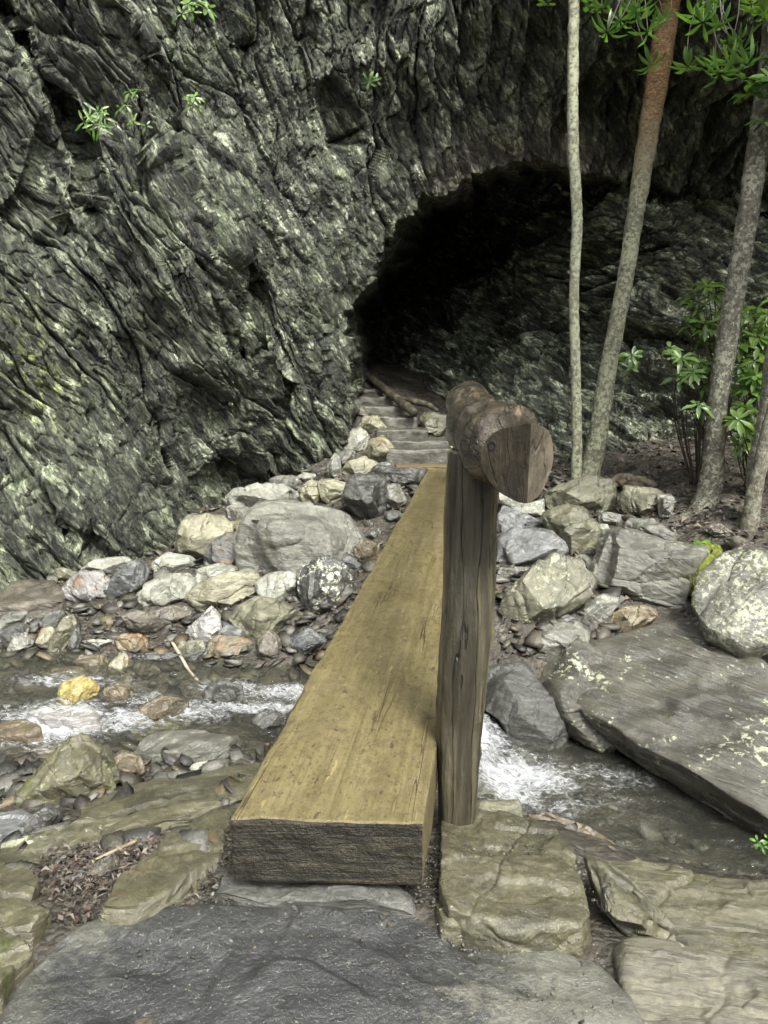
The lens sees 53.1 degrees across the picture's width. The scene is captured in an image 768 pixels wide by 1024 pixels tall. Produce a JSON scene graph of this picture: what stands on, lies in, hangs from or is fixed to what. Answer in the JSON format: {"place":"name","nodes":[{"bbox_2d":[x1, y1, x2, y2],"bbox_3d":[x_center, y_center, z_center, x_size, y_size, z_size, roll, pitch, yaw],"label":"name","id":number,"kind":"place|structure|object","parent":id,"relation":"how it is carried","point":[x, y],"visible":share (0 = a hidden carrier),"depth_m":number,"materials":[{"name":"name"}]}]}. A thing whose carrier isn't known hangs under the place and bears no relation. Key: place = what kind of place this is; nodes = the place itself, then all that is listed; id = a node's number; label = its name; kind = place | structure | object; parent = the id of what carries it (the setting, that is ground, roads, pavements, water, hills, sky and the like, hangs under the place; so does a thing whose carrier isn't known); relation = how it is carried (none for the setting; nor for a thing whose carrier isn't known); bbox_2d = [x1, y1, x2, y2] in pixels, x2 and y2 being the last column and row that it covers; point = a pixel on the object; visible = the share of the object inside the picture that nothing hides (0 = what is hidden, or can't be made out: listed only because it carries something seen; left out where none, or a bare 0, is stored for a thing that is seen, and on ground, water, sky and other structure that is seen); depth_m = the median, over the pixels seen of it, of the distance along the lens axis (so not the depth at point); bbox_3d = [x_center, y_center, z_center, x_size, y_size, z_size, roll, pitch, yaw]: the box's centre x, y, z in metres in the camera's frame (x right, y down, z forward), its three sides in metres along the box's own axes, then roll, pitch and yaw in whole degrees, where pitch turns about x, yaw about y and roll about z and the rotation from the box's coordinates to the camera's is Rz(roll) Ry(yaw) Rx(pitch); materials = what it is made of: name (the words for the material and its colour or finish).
{"place":"outdoors","nodes":[
{"label":"outdoors","id":0,"kind":"place"},
{"bbox_2d":[0,360,767,1023],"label":"ground","id":1,"kind":"structure","parent":0,"point":[608,936],"depth_m":4.98,"materials":[{"name":"stone"}]},
{"bbox_2d":[0,809,31,842],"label":"flat stone","id":2,"kind":"object","parent":1,"relation":"on","point":[11,821],"visible":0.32,"depth_m":3.22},
{"bbox_2d":[0,933,32,1015],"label":"flat stone","id":3,"kind":"object","parent":1,"relation":"on","point":[16,961],"visible":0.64,"depth_m":2.12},
{"bbox_2d":[0,866,41,902],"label":"flat stone","id":4,"kind":"object","parent":1,"relation":"on","point":[23,882],"visible":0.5,"depth_m":2.48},
{"bbox_2d":[0,898,51,950],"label":"flat stone","id":5,"kind":"object","parent":1,"relation":"on","point":[29,923],"visible":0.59,"depth_m":2.29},
{"bbox_2d":[0,579,67,621],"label":"stone slab","id":6,"kind":"structure","parent":1,"relation":"on","point":[35,599],"depth_m":6.14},
{"bbox_2d":[18,806,60,834],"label":"stone","id":7,"kind":"object","parent":1,"relation":"on","point":[45,816],"visible":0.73,"depth_m":3.17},
{"bbox_2d":[46,614,77,655],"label":"stone","id":8,"kind":"object","parent":1,"relation":"on","point":[67,625],"visible":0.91,"depth_m":5.58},
{"bbox_2d":[13,732,120,806],"bbox_3d":[-1.500,1.269,3.688,0.478,0.363,0.372,0,13,0],"label":"boulder","id":9,"kind":"object","parent":1,"relation":"on","point":[76,766],"visible":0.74,"depth_m":3.57,"materials":[{"name":"grey stone"}]},
{"bbox_2d":[61,569,110,602],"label":"boulder","id":10,"kind":"object","parent":1,"relation":"on","point":[81,585],"visible":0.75,"depth_m":6.33,"materials":[{"name":"grey stone"}]},
{"bbox_2d":[79,556,130,574],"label":"boulder","id":11,"kind":"object","parent":1,"relation":"on","point":[110,565],"visible":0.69,"depth_m":6.79,"materials":[{"name":"stone"}]},
{"bbox_2d":[0,790,223,866],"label":"stone slab","id":12,"kind":"structure","parent":1,"relation":"on","point":[186,809],"depth_m":3.02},
{"bbox_2d":[106,558,149,598],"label":"boulder","id":13,"kind":"object","parent":1,"relation":"on","point":[132,576],"visible":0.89,"depth_m":6.32,"materials":[{"name":"grey stone"}]},
{"bbox_2d":[114,749,145,776],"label":"stone","id":14,"kind":"object","parent":1,"relation":"on","point":[129,761],"visible":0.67,"depth_m":3.84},
{"bbox_2d":[136,573,195,606],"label":"boulder","id":15,"kind":"object","parent":1,"relation":"on","point":[166,589],"visible":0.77,"depth_m":6.17,"materials":[{"name":"stone"}]},
{"bbox_2d":[98,807,236,925],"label":"stone slab","id":16,"kind":"structure","parent":1,"relation":"on","point":[173,867],"depth_m":2.46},
{"bbox_2d":[79,762,261,818],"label":"stone slab","id":17,"kind":"structure","parent":1,"relation":"on","point":[152,792],"depth_m":3.48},
{"bbox_2d":[149,605,191,622],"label":"stone","id":18,"kind":"object","parent":1,"relation":"on","point":[173,613],"visible":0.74,"depth_m":5.98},
{"bbox_2d":[150,552,199,572],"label":"boulder","id":19,"kind":"object","parent":1,"relation":"on","point":[171,562],"visible":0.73,"depth_m":6.70,"materials":[{"name":"stone"}]},
{"bbox_2d":[174,513,234,556],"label":"boulder","id":20,"kind":"object","parent":1,"relation":"on","point":[196,535],"visible":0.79,"depth_m":6.89,"materials":[{"name":"beige stone"}]},
{"bbox_2d":[195,563,237,582],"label":"stone","id":21,"kind":"object","parent":1,"relation":"on","point":[206,572],"visible":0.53,"depth_m":6.44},
{"bbox_2d":[199,532,235,564],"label":"boulder","id":22,"kind":"object","parent":1,"relation":"on","point":[219,549],"visible":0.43,"depth_m":6.70,"materials":[{"name":"stone"}]},
{"bbox_2d":[185,570,260,607],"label":"boulder","id":23,"kind":"object","parent":1,"relation":"on","point":[225,589],"visible":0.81,"depth_m":6.10,"materials":[{"name":"beige stone"}]},
{"bbox_2d":[206,634,251,657],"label":"stone","id":24,"kind":"object","parent":1,"relation":"on","point":[218,645],"visible":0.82,"depth_m":5.61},
{"bbox_2d":[227,482,298,506],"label":"boulder","id":25,"kind":"object","parent":1,"relation":"on","point":[250,495],"visible":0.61,"depth_m":7.82,"materials":[{"name":"stone"}]},
{"bbox_2d":[227,596,303,638],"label":"boulder","id":26,"kind":"object","parent":1,"relation":"on","point":[256,617],"visible":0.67,"depth_m":5.75,"materials":[{"name":"beige stone"}]},
{"bbox_2d":[256,629,282,659],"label":"stone","id":27,"kind":"object","parent":1,"relation":"on","point":[269,645],"visible":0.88,"depth_m":5.56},
{"bbox_2d":[255,571,297,600],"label":"boulder","id":28,"kind":"object","parent":1,"relation":"on","point":[280,585],"visible":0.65,"depth_m":6.07,"materials":[{"name":"stone"}]},
{"bbox_2d":[30,565,536,925],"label":"bark litter","id":29,"kind":"object","parent":1,"relation":"on","point":[125,863],"visible":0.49,"depth_m":2.58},
{"bbox_2d":[87,853,121,880],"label":"stone","id":30,"kind":"object","parent":29,"relation":"on","point":[102,866],"visible":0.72,"depth_m":2.58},
{"bbox_2d":[233,499,365,572],"bbox_3d":[-0.709,0.251,6.600,0.929,0.691,0.885,7,15,29],"label":"boulder","id":31,"kind":"object","parent":1,"relation":"on","point":[273,535],"visible":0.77,"depth_m":6.37,"materials":[{"name":"grey stone"}]},
{"bbox_2d":[289,627,325,654],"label":"stone","id":32,"kind":"object","parent":1,"relation":"on","point":[305,641],"visible":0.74,"depth_m":5.56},
{"bbox_2d":[215,876,415,917],"bbox_3d":[-0.214,1.189,2.382,0.634,0.114,0.140,1,13,3],"label":"flat stone","id":33,"kind":"object","parent":1,"relation":"on","point":[389,898],"visible":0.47,"depth_m":2.33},
{"bbox_2d":[0,903,642,1023],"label":"stone slab","id":34,"kind":"structure","parent":1,"relation":"on","point":[292,975],"depth_m":2.07,"materials":[{"name":"stone"}]},
{"bbox_2d":[296,554,354,613],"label":"boulder","id":35,"kind":"object","parent":1,"relation":"on","point":[324,579],"visible":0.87,"depth_m":5.90,"materials":[{"name":"stone"}]},
{"bbox_2d":[41,822,615,1023],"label":"gravel","id":36,"kind":"structure","parent":1,"relation":"on","point":[139,954],"depth_m":2.24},
{"bbox_2d":[317,479,345,503],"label":"boulder","id":37,"kind":"object","parent":1,"relation":"on","point":[330,490],"visible":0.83,"depth_m":7.72,"materials":[{"name":"beige stone"}]},
{"bbox_2d":[343,427,369,451],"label":"boulder","id":38,"kind":"object","parent":1,"relation":"on","point":[359,438],"visible":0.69,"depth_m":9.21,"materials":[{"name":"stone"}]},
{"bbox_2d":[342,456,377,474],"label":"boulder","id":39,"kind":"object","parent":1,"relation":"on","point":[363,464],"visible":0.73,"depth_m":8.55,"materials":[{"name":"beige stone"}]},
{"bbox_2d":[341,472,387,518],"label":"boulder","id":40,"kind":"object","parent":1,"relation":"on","point":[363,495],"visible":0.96,"depth_m":7.22,"materials":[{"name":"stone"}]},
{"bbox_2d":[353,540,382,561],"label":"stone","id":41,"kind":"object","parent":1,"relation":"on","point":[365,549],"visible":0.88,"depth_m":6.43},
{"bbox_2d":[365,435,394,461],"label":"boulder","id":42,"kind":"object","parent":1,"relation":"on","point":[377,450],"visible":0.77,"depth_m":8.90,"materials":[{"name":"beige stone"}]},
{"bbox_2d":[0,0,767,590],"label":"rock cliff","id":43,"kind":"structure","parent":1,"relation":"on","point":[192,302],"depth_m":7.72,"materials":[{"name":"stone"}]},
{"bbox_2d":[75,102,117,141],"bbox_3d":[-2.625,-3.498,6.912,0.392,0.347,0.318,10,16,37],"label":"plant","id":44,"kind":"object","parent":43,"relation":"attached to","point":[95,118],"visible":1,"depth_m":6.85,"materials":[{"name":"green plant"}]},
{"bbox_2d":[172,0,216,39],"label":"plant","id":45,"kind":"object","parent":43,"relation":"attached to","point":[204,4],"visible":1,"depth_m":7.04,"materials":[{"name":"green plant"}]},
{"bbox_2d":[581,0,672,74],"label":"rhododendron branch","id":46,"kind":"object","parent":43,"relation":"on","point":[634,12],"visible":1,"depth_m":4.14,"materials":[{"name":"green plant"}]},
{"bbox_2d":[0,465,767,876],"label":"shale rubble","id":47,"kind":"object","parent":1,"relation":"on","point":[16,771],"visible":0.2,"depth_m":5.14,"materials":[{"name":"stone"}]},
{"bbox_2d":[113,633,148,652],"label":"stone","id":48,"kind":"object","parent":47,"relation":"on","point":[124,641],"visible":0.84,"depth_m":5.60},
{"bbox_2d":[120,609,172,636],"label":"stone","id":49,"kind":"object","parent":47,"relation":"on","point":[143,623],"visible":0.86,"depth_m":5.78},
{"bbox_2d":[185,606,221,643],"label":"stone","id":50,"kind":"object","parent":47,"relation":"on","point":[206,625],"visible":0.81,"depth_m":5.73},
{"bbox_2d":[231,381,552,885],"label":"log bridge","id":51,"kind":"structure","parent":1,"relation":"on","point":[379,737],"depth_m":2.59,"materials":[{"name":"brown wood"}]},
{"bbox_2d":[366,370,417,416],"bbox_3d":[-0.059,-1.740,10.519,0.126,0.682,2.294,-5,14,-22],"label":"timber edging","id":52,"kind":"object","parent":1,"relation":"on","point":[410,409],"visible":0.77,"depth_m":10.05,"materials":[{"name":"brown wood"}]},
{"bbox_2d":[369,414,417,426],"bbox_3d":[0.114,-1.121,9.917,0.643,0.265,0.437,0,13,0],"label":"stone step","id":53,"kind":"object","parent":1,"relation":"on","point":[406,420],"visible":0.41,"depth_m":9.71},
{"bbox_2d":[386,483,406,509],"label":"stone","id":54,"kind":"object","parent":1,"relation":"on","point":[396,497],"visible":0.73,"depth_m":7.48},
{"bbox_2d":[369,465,426,486],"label":"boulder","id":55,"kind":"object","parent":1,"relation":"on","point":[402,476],"visible":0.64,"depth_m":8.11,"materials":[{"name":"stone"}]},
{"bbox_2d":[34,435,767,659],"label":"leaf litter","id":56,"kind":"object","parent":1,"relation":"on","point":[655,470],"visible":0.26,"depth_m":7.02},
{"bbox_2d":[375,427,427,440],"bbox_3d":[0.222,-0.930,9.631,0.660,0.263,0.434,0,13,0],"label":"stone step","id":57,"kind":"object","parent":1,"relation":"on","point":[399,432],"visible":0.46,"depth_m":9.42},
{"bbox_2d":[385,445,451,465],"bbox_3d":[0.403,-0.647,9.058,0.793,0.264,0.433,0,13,0],"label":"stone step","id":58,"kind":"object","parent":1,"relation":"on","point":[422,454],"visible":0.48,"depth_m":8.86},
{"bbox_2d":[390,437,448,445],"bbox_3d":[0.423,-0.768,9.338,0.728,0.264,0.435,0,13,0],"label":"stone step","id":59,"kind":"object","parent":1,"relation":"on","point":[437,441],"visible":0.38,"depth_m":9.13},
{"bbox_2d":[419,411,446,436],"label":"boulder","id":60,"kind":"object","parent":1,"relation":"on","point":[433,422],"visible":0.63,"depth_m":9.91,"materials":[{"name":"beige stone"}]},
{"bbox_2d":[476,799,522,816],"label":"flat stone","id":61,"kind":"object","parent":1,"relation":"on","point":[512,806],"visible":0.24,"depth_m":2.98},
{"bbox_2d":[433,810,591,959],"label":"stone slab","id":62,"kind":"structure","parent":1,"relation":"on","point":[514,903],"depth_m":2.36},
{"bbox_2d":[497,505,544,532],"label":"boulder","id":63,"kind":"object","parent":1,"relation":"on","point":[508,517],"visible":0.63,"depth_m":6.99,"materials":[{"name":"grey stone"}]},
{"bbox_2d":[498,492,544,516],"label":"stone","id":64,"kind":"object","parent":1,"relation":"on","point":[535,508],"visible":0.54,"depth_m":7.22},
{"bbox_2d":[485,660,569,765],"bbox_3d":[0.919,1.367,5.153,0.626,0.675,0.633,0,13,0],"label":"boulder","id":65,"kind":"object","parent":1,"relation":"on","point":[520,707],"visible":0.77,"depth_m":4.92,"materials":[{"name":"stone"}]},
{"bbox_2d":[497,527,568,566],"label":"boulder","id":66,"kind":"object","parent":1,"relation":"on","point":[524,547],"visible":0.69,"depth_m":6.28,"materials":[{"name":"grey stone"}]},
{"bbox_2d":[499,552,596,623],"bbox_3d":[1.192,0.619,5.673,0.775,0.623,0.528,0,13,0],"label":"boulder","id":67,"kind":"object","parent":1,"relation":"on","point":[552,586],"visible":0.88,"depth_m":5.52,"materials":[{"name":"grey stone"}]},
{"bbox_2d":[537,620,589,654],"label":"boulder","id":68,"kind":"object","parent":1,"relation":"on","point":[557,637],"visible":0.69,"depth_m":5.37,"materials":[{"name":"grey stone"}]},
{"bbox_2d":[541,503,601,554],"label":"boulder","id":69,"kind":"object","parent":1,"relation":"on","point":[575,528],"visible":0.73,"depth_m":6.62,"materials":[{"name":"stone"}]},
{"bbox_2d":[567,0,582,478],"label":"tree","id":70,"kind":"object","parent":1,"relation":"on","point":[573,149],"visible":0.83,"depth_m":7.53,"materials":[{"name":"grey plant"}]},
{"bbox_2d":[542,475,616,513],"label":"boulder","id":71,"kind":"object","parent":1,"relation":"on","point":[593,492],"visible":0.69,"depth_m":7.21,"materials":[{"name":"stone"}]},
{"bbox_2d":[579,593,620,622],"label":"stone","id":72,"kind":"object","parent":1,"relation":"on","point":[599,608],"visible":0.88,"depth_m":5.65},
{"bbox_2d":[583,855,676,940],"bbox_3d":[0.813,1.275,2.481,0.296,0.263,0.343,0,13,0],"label":"boulder","id":73,"kind":"object","parent":1,"relation":"on","point":[628,907],"visible":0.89,"depth_m":2.38,"materials":[{"name":"beige stone"}]},
{"bbox_2d":[581,0,680,476],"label":"tree","id":74,"kind":"object","parent":1,"relation":"on","point":[656,86],"visible":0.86,"depth_m":7.51,"materials":[{"name":"brown plant"}]},
{"bbox_2d":[611,473,656,488],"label":"stone","id":75,"kind":"object","parent":1,"relation":"on","point":[620,480],"visible":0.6,"depth_m":7.45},
{"bbox_2d":[611,605,657,631],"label":"flat stone","id":76,"kind":"object","parent":1,"relation":"on","point":[629,617],"visible":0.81,"depth_m":5.62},
{"bbox_2d":[617,485,664,516],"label":"boulder","id":77,"kind":"object","parent":1,"relation":"on","point":[639,501],"visible":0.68,"depth_m":6.94,"materials":[{"name":"beige stone"}]},
{"bbox_2d":[590,527,708,608],"bbox_3d":[2.086,0.473,6.072,0.900,0.672,0.598,5,13,20],"label":"boulder","id":78,"kind":"object","parent":1,"relation":"on","point":[637,565],"visible":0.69,"depth_m":5.84,"materials":[{"name":"grey stone"}]},
{"bbox_2d":[622,518,679,541],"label":"boulder","id":79,"kind":"object","parent":1,"relation":"on","point":[652,526],"visible":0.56,"depth_m":6.43,"materials":[{"name":"grey stone"}]},
{"bbox_2d":[540,616,767,844],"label":"stone slab","id":80,"kind":"structure","parent":1,"relation":"on","point":[682,704],"depth_m":4.80,"materials":[{"name":"stone"}]},
{"bbox_2d":[604,858,767,966],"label":"stone slab","id":81,"kind":"structure","parent":1,"relation":"on","point":[727,917],"depth_m":2.50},
{"bbox_2d":[612,936,767,1023],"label":"stone slab","id":82,"kind":"structure","parent":1,"relation":"on","point":[662,981],"depth_m":2.09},
{"bbox_2d":[660,341,736,485],"bbox_3d":[2.745,-0.783,6.902,0.561,1.468,1.128,9,15,35],"label":"rhododendron shrub","id":83,"kind":"object","parent":1,"relation":"on","point":[696,373],"visible":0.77,"depth_m":6.74,"materials":[{"name":"green plant"}]},
{"bbox_2d":[672,278,737,444],"bbox_3d":[2.981,-1.240,7.143,0.582,1.785,0.882,12,17,43],"label":"rhododendron shrub","id":84,"kind":"object","parent":1,"relation":"on","point":[705,331],"visible":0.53,"depth_m":6.91,"materials":[{"name":"green plant"}]},
{"bbox_2d":[668,0,765,87],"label":"rhododendron branch","id":85,"kind":"object","parent":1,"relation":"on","point":[734,39],"visible":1,"depth_m":3.91,"materials":[{"name":"green plant"}]},
{"bbox_2d":[681,12,767,519],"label":"tree","id":86,"kind":"object","parent":1,"relation":"on","point":[709,487],"visible":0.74,"depth_m":6.32,"materials":[{"name":"grey plant"}]},
{"bbox_2d":[691,547,767,659],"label":"boulder","id":87,"kind":"object","parent":1,"relation":"on","point":[729,602],"visible":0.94,"depth_m":5.18,"materials":[{"name":"stone"}]},
{"bbox_2d":[722,398,767,491],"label":"rhododendron shrub","id":88,"kind":"object","parent":1,"relation":"on","point":[737,422],"visible":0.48,"depth_m":6.43,"materials":[{"name":"green plant"}]},
{"bbox_2d":[725,0,767,488],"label":"tree","id":89,"kind":"object","parent":1,"relation":"on","point":[748,88],"visible":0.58,"depth_m":6.17,"materials":[{"name":"green plant"}]},
{"bbox_2d":[728,345,767,492],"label":"rhododendron shrub","id":90,"kind":"object","parent":1,"relation":"on","point":[748,386],"visible":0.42,"depth_m":6.58,"materials":[{"name":"green plant"}]},
{"bbox_2d":[737,299,767,475],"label":"rhododendron shrub","id":91,"kind":"object","parent":1,"relation":"on","point":[755,347],"visible":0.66,"depth_m":6.57,"materials":[{"name":"green plant"}]},
{"bbox_2d":[740,405,767,530],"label":"tree","id":92,"kind":"object","parent":1,"relation":"on","point":[750,517],"visible":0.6,"depth_m":6.16,"materials":[{"name":"grey plant"}]},
{"bbox_2d":[0,646,767,871],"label":"stream water","id":93,"kind":"structure","parent":0,"point":[512,783],"depth_m":4.63,"materials":[{"name":"grey liquid"}]},
{"bbox_2d":[0,719,44,754],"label":"flat stone","id":94,"kind":"object","parent":93,"relation":"in","point":[24,732],"visible":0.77,"depth_m":4.36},
{"bbox_2d":[0,734,68,762],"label":"flat stone","id":95,"kind":"object","parent":93,"relation":"in","point":[40,750],"visible":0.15,"depth_m":4.32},
{"bbox_2d":[27,704,100,735],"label":"flat stone","id":96,"kind":"object","parent":93,"relation":"in","point":[86,716],"visible":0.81,"depth_m":4.55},
{"bbox_2d":[41,666,88,684],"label":"stone","id":97,"kind":"object","parent":93,"relation":"in","point":[53,675],"visible":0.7,"depth_m":5.27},
{"bbox_2d":[57,676,100,705],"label":"stone","id":98,"kind":"object","parent":93,"relation":"in","point":[74,691],"visible":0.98,"depth_m":4.87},
{"bbox_2d":[72,654,108,673],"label":"stone","id":99,"kind":"object","parent":93,"relation":"in","point":[97,662],"visible":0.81,"depth_m":5.35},
{"bbox_2d":[102,682,136,705],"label":"stone","id":100,"kind":"object","parent":93,"relation":"in","point":[118,693],"visible":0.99,"depth_m":4.93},
{"bbox_2d":[126,714,194,740],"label":"flat stone","id":101,"kind":"object","parent":93,"relation":"in","point":[141,734],"visible":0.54,"depth_m":4.67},
{"bbox_2d":[138,695,190,720],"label":"stone","id":102,"kind":"object","parent":93,"relation":"in","point":[160,707],"visible":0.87,"depth_m":4.75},
{"bbox_2d":[135,729,240,762],"bbox_3d":[-1.076,1.291,4.186,0.564,0.115,0.296,0,13,0],"label":"flat stone","id":103,"kind":"object","parent":93,"relation":"in","point":[196,745],"visible":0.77,"depth_m":4.16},
{"bbox_2d":[202,679,244,711],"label":"stone","id":104,"kind":"object","parent":93,"relation":"in","point":[219,691],"visible":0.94,"depth_m":4.98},
{"bbox_2d":[251,708,286,735],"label":"stone","id":105,"kind":"object","parent":93,"relation":"in","point":[269,719],"visible":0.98,"depth_m":4.66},
{"bbox_2d":[477,773,504,800],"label":"stone","id":106,"kind":"object","parent":93,"relation":"in","point":[483,794],"visible":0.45,"depth_m":4.35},
{"bbox_2d":[504,744,537,780],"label":"stone","id":107,"kind":"object","parent":93,"relation":"in","point":[528,757],"visible":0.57,"depth_m":4.78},
{"bbox_2d":[527,813,615,844],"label":"flat stone","id":108,"kind":"object","parent":93,"relation":"in","point":[583,828],"visible":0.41,"depth_m":3.93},
{"bbox_2d":[371,175,767,472],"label":"cave wall","id":109,"kind":"structure","parent":0,"point":[481,294],"depth_m":10.21,"materials":[{"name":"stone"}]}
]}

